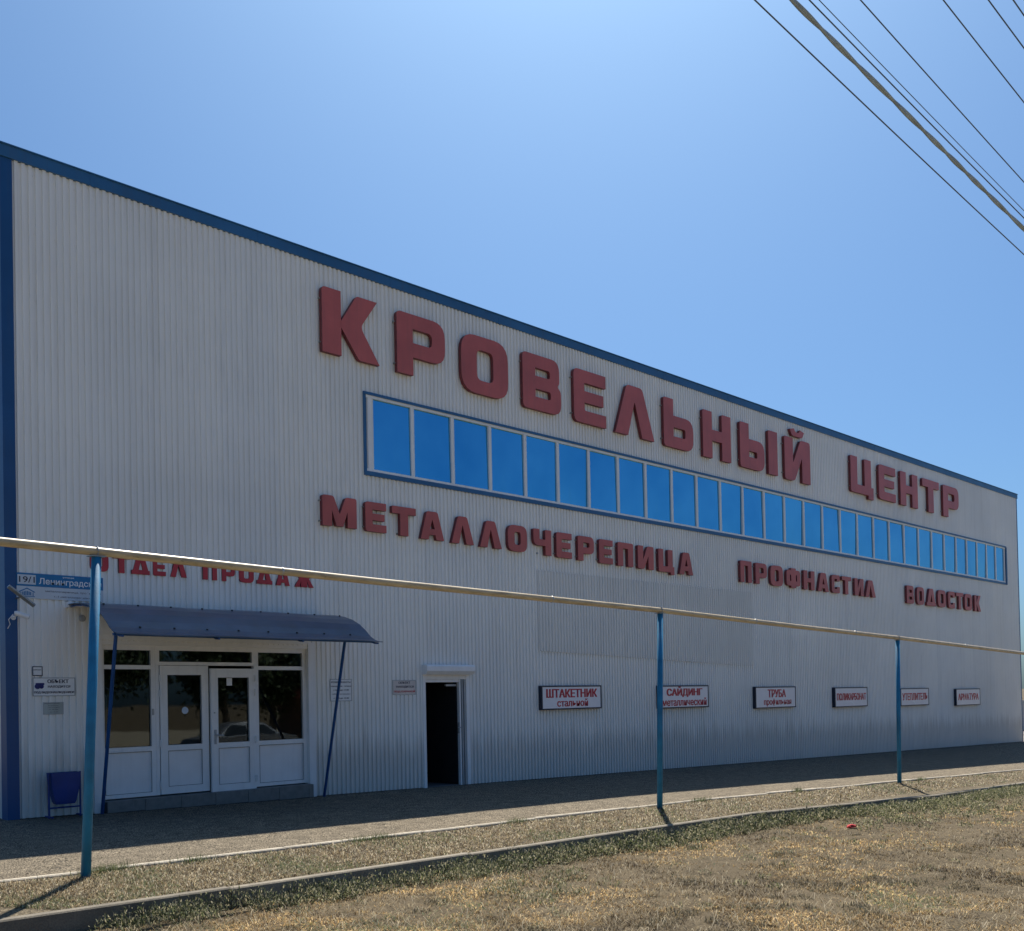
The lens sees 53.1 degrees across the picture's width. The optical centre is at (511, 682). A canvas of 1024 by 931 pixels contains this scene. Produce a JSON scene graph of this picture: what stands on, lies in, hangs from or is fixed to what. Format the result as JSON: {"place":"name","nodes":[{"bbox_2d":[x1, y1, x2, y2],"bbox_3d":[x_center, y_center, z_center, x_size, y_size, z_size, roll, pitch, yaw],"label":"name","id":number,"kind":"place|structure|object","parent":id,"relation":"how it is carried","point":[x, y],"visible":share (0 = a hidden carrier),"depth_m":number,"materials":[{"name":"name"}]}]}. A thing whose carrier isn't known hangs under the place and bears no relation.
{"place":"outdoors","nodes":[
{"label":"outdoors","id":0,"kind":"place"},
{"bbox_2d":[0,730,1023,879],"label":"asphalt apron","id":1,"kind":"object","parent":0,"point":[328,817],"visible":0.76,"depth_m":16.03,"materials":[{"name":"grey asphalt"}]},
{"bbox_2d":[45,771,82,818],"bbox_3d":[-6.551,1.647,15.000,0.477,0.665,0.280,0,-1,-45],"label":"litter bin","id":2,"kind":"object","parent":1,"relation":"on","point":[64,787],"visible":0.96,"depth_m":14.94,"materials":[{"name":"blue paint"}]},
{"bbox_2d":[0,141,1022,819],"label":"warehouse building","id":3,"kind":"structure","parent":1,"relation":"on","point":[174,381],"depth_m":20.08,"materials":[{"name":"grey paint"}]},
{"bbox_2d":[7,611,29,628],"bbox_3d":[-7.090,-0.898,14.693,0.331,0.251,0.177,-1,-1,14],"label":"security camera","id":4,"kind":"object","parent":3,"relation":"attached to","point":[20,614],"visible":1,"depth_m":14.66,"materials":[{"name":"white plastic"}]},
{"bbox_2d":[7,584,35,606],"bbox_3d":[-7.080,-1.226,14.688,0.397,0.312,0.322,0,-1,-45],"label":"tube floodlight","id":5,"kind":"object","parent":3,"relation":"attached to","point":[20,595],"visible":1,"depth_m":14.59,"materials":[{"name":"metal"}]},
{"bbox_2d":[32,666,42,675],"bbox_3d":[-6.955,-0.163,15.004,0.145,0.140,0.016,0,-1,-45],"label":"notice plate","id":6,"kind":"object","parent":3,"relation":"attached to","point":[37,670],"visible":1,"depth_m":15.00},
{"bbox_2d":[32,678,74,695],"bbox_3d":[-6.781,0.068,15.167,0.610,0.275,0.018,0,-1,-45],"label":"notice plate","id":7,"kind":"object","parent":3,"relation":"attached to","point":[53,686],"visible":1,"depth_m":15.16,"materials":[{"name":"grey paint"}]},
{"bbox_2d":[43,702,63,714],"bbox_3d":[-6.788,0.386,15.150,0.295,0.180,0.016,0,-1,-45],"label":"notice plate","id":8,"kind":"object","parent":3,"relation":"attached to","point":[53,708],"visible":1,"depth_m":15.15,"materials":[{"name":"grey paint"}]},
{"bbox_2d":[16,572,102,601],"bbox_3d":[-6.722,-1.410,15.264,1.260,0.370,0.026,0,-1,-45],"label":"street name sign","id":9,"kind":"object","parent":3,"relation":"attached to","point":[49,587],"visible":0.84,"depth_m":15.19,"materials":[{"name":"metal"}]},
{"bbox_2d":[65,602,73,607],"bbox_3d":[-6.618,-1.158,15.316,0.100,0.085,0.106,0,-1,-45],"label":"motion sensor","id":10,"kind":"object","parent":3,"relation":"attached to","point":[67,605],"visible":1,"depth_m":15.29,"materials":[{"name":"white plastic"}]},
{"bbox_2d":[79,615,85,621],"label":"wall siren","id":11,"kind":"structure","parent":3,"relation":"attached to","point":[82,618],"depth_m":15.46,"materials":[{"name":"grey paint"}]},
{"bbox_2d":[102,645,156,799],"bbox_3d":[-6.016,0.611,16.037,0.883,2.385,0.072,0,-1,-45],"label":"side window","id":12,"kind":"structure","parent":3,"relation":"in","point":[131,771],"depth_m":16.08,"materials":[{"name":"white plastic"}]},
{"bbox_2d":[89,557,186,577],"bbox_3d":[-5.868,-1.844,16.135,1.576,0.290,0.035,0,-1,-45],"label":"department lettering","id":13,"kind":"object","parent":3,"relation":"attached to","point":[121,566],"visible":0.56,"depth_m":16.16,"materials":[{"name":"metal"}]},
{"bbox_2d":[159,666,209,794],"bbox_3d":[-5.333,0.763,16.663,0.862,2.063,0.096,0,-1,-45],"label":"entrance door","id":14,"kind":"structure","parent":3,"relation":"in","point":[184,768],"depth_m":16.65,"materials":[{"name":"white plastic"}]},
{"bbox_2d":[155,646,256,794],"bbox_3d":[-5.063,0.606,16.982,1.798,2.385,0.076,0,-1,-45],"label":"door frame","id":15,"kind":"structure","parent":3,"relation":"in","point":[251,651],"depth_m":16.64,"materials":[{"name":"white plastic"}]},
{"bbox_2d":[68,603,381,813],"bbox_3d":[-4.388,0.419,16.228,4.500,3.252,1.842,0,-1,-45],"label":"entrance canopy","id":16,"kind":"object","parent":3,"relation":"attached to","point":[122,620],"visible":0.99,"depth_m":15.67,"materials":[{"name":"blue metal"}]},
{"bbox_2d":[209,668,258,791],"bbox_3d":[-4.664,0.795,17.238,0.847,2.050,0.131,0,-1,-45],"label":"entrance door","id":17,"kind":"structure","parent":3,"relation":"in","point":[232,764],"depth_m":17.22,"materials":[{"name":"white plastic"}]},
{"bbox_2d":[202,567,313,587],"bbox_3d":[-4.339,-1.839,17.651,2.151,0.295,0.035,0,-1,-45],"label":"department lettering","id":18,"kind":"object","parent":3,"relation":"attached to","point":[302,582],"visible":0.5,"depth_m":17.60,"materials":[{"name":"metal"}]},
{"bbox_2d":[255,648,307,786],"bbox_3d":[-4.061,0.601,17.976,1.021,2.385,0.072,0,-1,-45],"label":"side window","id":19,"kind":"structure","parent":3,"relation":"in","point":[279,761],"depth_m":17.99,"materials":[{"name":"white plastic"}]},
{"bbox_2d":[330,679,351,700],"bbox_3d":[-3.137,0.145,18.778,0.480,0.405,0.016,0,-1,-45],"label":"notice plate","id":20,"kind":"object","parent":3,"relation":"attached to","point":[345,693],"visible":0.81,"depth_m":18.80,"materials":[{"name":"grey paint"}]},
{"bbox_2d":[392,680,415,694],"bbox_3d":[-2.087,0.100,19.821,0.570,0.285,0.016,0,-1,-45],"label":"notice plate","id":21,"kind":"object","parent":3,"relation":"attached to","point":[403,687],"visible":1,"depth_m":19.81,"materials":[{"name":"grey paint"}]},
{"bbox_2d":[318,494,692,575],"bbox_3d":[0.586,-3.055,22.534,11.431,0.720,0.124,0,-1,-45],"label":"goods lettering","id":22,"kind":"object","parent":3,"relation":"attached to","point":[345,513],"visible":1,"depth_m":21.55,"materials":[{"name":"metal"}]},
{"bbox_2d":[318,286,810,484],"bbox_3d":[2.723,-6.697,24.773,17.537,1.561,0.134,0,-1,-45],"label":"shop name lettering","id":23,"kind":"object","parent":3,"relation":"attached to","point":[334,325],"visible":1,"depth_m":22.65,"materials":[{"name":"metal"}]},
{"bbox_2d":[538,685,601,709],"bbox_3d":[1.327,0.342,23.143,2.024,0.535,0.114,0,-1,-45],"label":"light box sign","id":24,"kind":"object","parent":3,"relation":"attached to","point":[570,697],"visible":1,"depth_m":23.05,"materials":[{"name":"white plastic"}]},
{"bbox_2d":[656,685,708,708],"bbox_3d":[4.377,0.367,26.166,2.105,0.575,0.114,0,-1,-45],"label":"light box sign","id":25,"kind":"object","parent":3,"relation":"attached to","point":[684,696],"visible":0.99,"depth_m":26.14,"materials":[{"name":"white plastic"}]},
{"bbox_2d":[366,394,1005,582],"bbox_3d":[8.769,-4.765,30.777,32.510,1.450,0.074,0,-1,-45],"label":"window frame","id":26,"kind":"structure","parent":3,"relation":"in","point":[414,442],"depth_m":24.92,"materials":[{"name":"blue glass"}]},
{"bbox_2d":[752,686,795,708],"bbox_3d":[7.504,0.429,29.264,2.175,0.610,0.114,0,-1,-45],"label":"light box sign","id":27,"kind":"object","parent":3,"relation":"attached to","point":[776,697],"visible":1,"depth_m":29.16,"materials":[{"name":"white plastic"}]},
{"bbox_2d":[737,560,875,597],"bbox_3d":[9.079,-3.068,30.955,8.071,0.589,0.124,0,-1,-45],"label":"goods lettering","id":28,"kind":"object","parent":3,"relation":"attached to","point":[791,577],"visible":1,"depth_m":30.49,"materials":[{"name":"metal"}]},
{"bbox_2d":[832,687,867,707],"bbox_3d":[10.712,0.468,32.444,2.153,0.620,0.114,0,-1,-45],"label":"light box sign","id":29,"kind":"object","parent":3,"relation":"attached to","point":[849,696],"visible":1,"depth_m":32.31,"materials":[{"name":"white plastic"}]},
{"bbox_2d":[847,455,958,516],"bbox_3d":[13.808,-6.648,35.763,8.578,1.276,0.134,0,-1,-45],"label":"shop name lettering","id":30,"kind":"object","parent":3,"relation":"attached to","point":[882,484],"visible":1,"depth_m":35.24,"materials":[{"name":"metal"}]},
{"bbox_2d":[901,688,928,705],"bbox_3d":[14.007,0.509,35.710,2.252,0.605,0.114,0,-1,-45],"label":"light box sign","id":31,"kind":"object","parent":3,"relation":"attached to","point":[914,696],"visible":0.99,"depth_m":35.64,"materials":[{"name":"white plastic"}]},
{"bbox_2d":[904,585,980,611],"bbox_3d":[15.950,-3.057,37.769,6.618,0.620,0.124,0,-1,-45],"label":"goods lettering","id":32,"kind":"object","parent":3,"relation":"attached to","point":[944,601],"visible":1,"depth_m":37.42,"materials":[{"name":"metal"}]},
{"bbox_2d":[954,688,980,705],"bbox_3d":[17.342,0.560,39.015,2.300,0.630,0.114,0,-1,-45],"label":"light box sign","id":33,"kind":"object","parent":3,"relation":"attached to","point":[962,697],"visible":1,"depth_m":38.87,"materials":[{"name":"white plastic"}]},
{"bbox_2d":[0,769,1023,882],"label":"kerb","id":34,"kind":"structure","parent":1,"relation":"on","point":[321,843],"depth_m":12.97,"materials":[{"name":"concrete"}]},
{"bbox_2d":[1022,700,1023,729],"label":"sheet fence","id":35,"kind":"object","parent":1,"relation":"on","point":[1023,712],"visible":0.03,"depth_m":61.25,"materials":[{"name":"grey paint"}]},
{"bbox_2d":[0,770,1023,917],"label":"planting strip","id":36,"kind":"object","parent":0,"point":[6,911],"visible":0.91,"depth_m":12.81,"materials":[{"name":"grey gravel"}]},
{"bbox_2d":[81,546,105,877],"bbox_3d":[-3.979,0.326,9.715,0.260,3.258,0.119,0,-1,-45],"label":"pipe post","id":37,"kind":"object","parent":36,"relation":"on","point":[90,730],"visible":0.89,"depth_m":9.68,"materials":[{"name":"blue metal"}]},
{"bbox_2d":[70,776,926,875],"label":"kerb tufts","id":38,"kind":"object","parent":36,"relation":"on","point":[100,869],"visible":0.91,"depth_m":10.70,"materials":[{"name":"green plant"}]},
{"bbox_2d":[655,607,665,808],"bbox_3d":[2.308,0.448,15.888,0.220,3.246,0.119,0,-1,-45],"label":"pipe post","id":39,"kind":"object","parent":36,"relation":"on","point":[660,710],"visible":0.9,"depth_m":15.85,"materials":[{"name":"blue metal"}]},
{"bbox_2d":[0,537,1023,654],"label":"gas pipe","id":40,"kind":"object","parent":39,"relation":"on","point":[77,549],"visible":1,"depth_m":12.24,"materials":[{"name":"metal"}]},
{"bbox_2d":[895,635,901,782],"bbox_3d":[8.252,0.634,21.832,0.170,3.275,0.119,0,-1,-45],"label":"pipe post","id":41,"kind":"object","parent":36,"relation":"on","point":[898,714],"visible":0.89,"depth_m":21.79,"materials":[{"name":"blue metal"}]},
{"bbox_2d":[0,0,1023,688],"label":"sky","id":42,"kind":"structure","parent":0,"point":[681,188],"materials":[{"name":"blue"}]},
{"bbox_2d":[85,796,1023,930],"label":"dry ground","id":43,"kind":"structure","parent":0,"point":[729,868],"depth_m":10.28,"materials":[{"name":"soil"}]},
{"bbox_2d":[0,782,1023,930],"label":"kerb","id":44,"kind":"structure","parent":43,"relation":"on","point":[77,919],"depth_m":9.97,"materials":[{"name":"concrete"}]},
{"bbox_2d":[89,783,1023,930],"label":"creeping weeds","id":45,"kind":"object","parent":43,"relation":"on","point":[595,847],"visible":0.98,"depth_m":11.99,"materials":[{"name":"green plant"}]},
{"bbox_2d":[399,803,1023,930],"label":"withered clumps","id":46,"kind":"object","parent":43,"relation":"on","point":[842,884],"visible":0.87,"depth_m":10.11,"materials":[{"name":"brown plant"}]},
{"bbox_2d":[847,824,855,827],"bbox_3d":[5.059,2.136,15.227,0.208,0.058,0.138,0,-1,-45],"label":"litter scrap","id":47,"kind":"object","parent":43,"relation":"on","point":[851,826],"visible":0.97,"depth_m":15.16,"materials":[{"name":"red plastic"}]},
{"bbox_3d":[-14.064,-3.059,-8.556,0.318,10.181,2.100,0,-1,-45],"label":"utility pole","id":48,"kind":"object","parent":43,"relation":"on","visible":0},
{"bbox_2d":[754,0,1023,254],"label":"overhead wire","id":49,"kind":"object","parent":48,"relation":"attached to","point":[806,49],"visible":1,"depth_m":10.17,"materials":[{"name":"black metal"}]},
{"bbox_2d":[789,0,1023,231],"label":"twisted cable","id":50,"kind":"object","parent":48,"relation":"attached to","point":[808,16],"visible":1,"depth_m":9.97,"materials":[{"name":"black rubber"}]},
{"bbox_2d":[809,0,1023,217],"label":"overhead wire","id":51,"kind":"object","parent":48,"relation":"attached to","point":[827,18],"visible":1,"depth_m":9.83,"materials":[{"name":"black metal"}]},
{"bbox_2d":[819,0,1023,210],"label":"overhead wire","id":52,"kind":"object","parent":48,"relation":"attached to","point":[916,100],"visible":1,"depth_m":9.84,"materials":[{"name":"black metal"}]},
{"bbox_2d":[860,0,1023,182],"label":"overhead wire","id":53,"kind":"object","parent":48,"relation":"attached to","point":[938,87],"visible":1,"depth_m":9.65,"materials":[{"name":"black metal"}]},
{"bbox_2d":[943,0,1023,102],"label":"overhead wire","id":54,"kind":"object","parent":48,"relation":"attached to","point":[982,50],"visible":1,"depth_m":9.15,"materials":[{"name":"black metal"}]},
{"bbox_2d":[988,0,1023,48],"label":"overhead wire","id":55,"kind":"object","parent":48,"relation":"attached to","point":[992,5],"visible":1,"depth_m":8.74,"materials":[{"name":"black metal"}]},
{"bbox_2d":[1013,0,1023,15],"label":"overhead wire","id":56,"kind":"object","parent":48,"relation":"attached to","point":[1018,7],"visible":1,"depth_m":8.39,"materials":[{"name":"black metal"}]}
]}

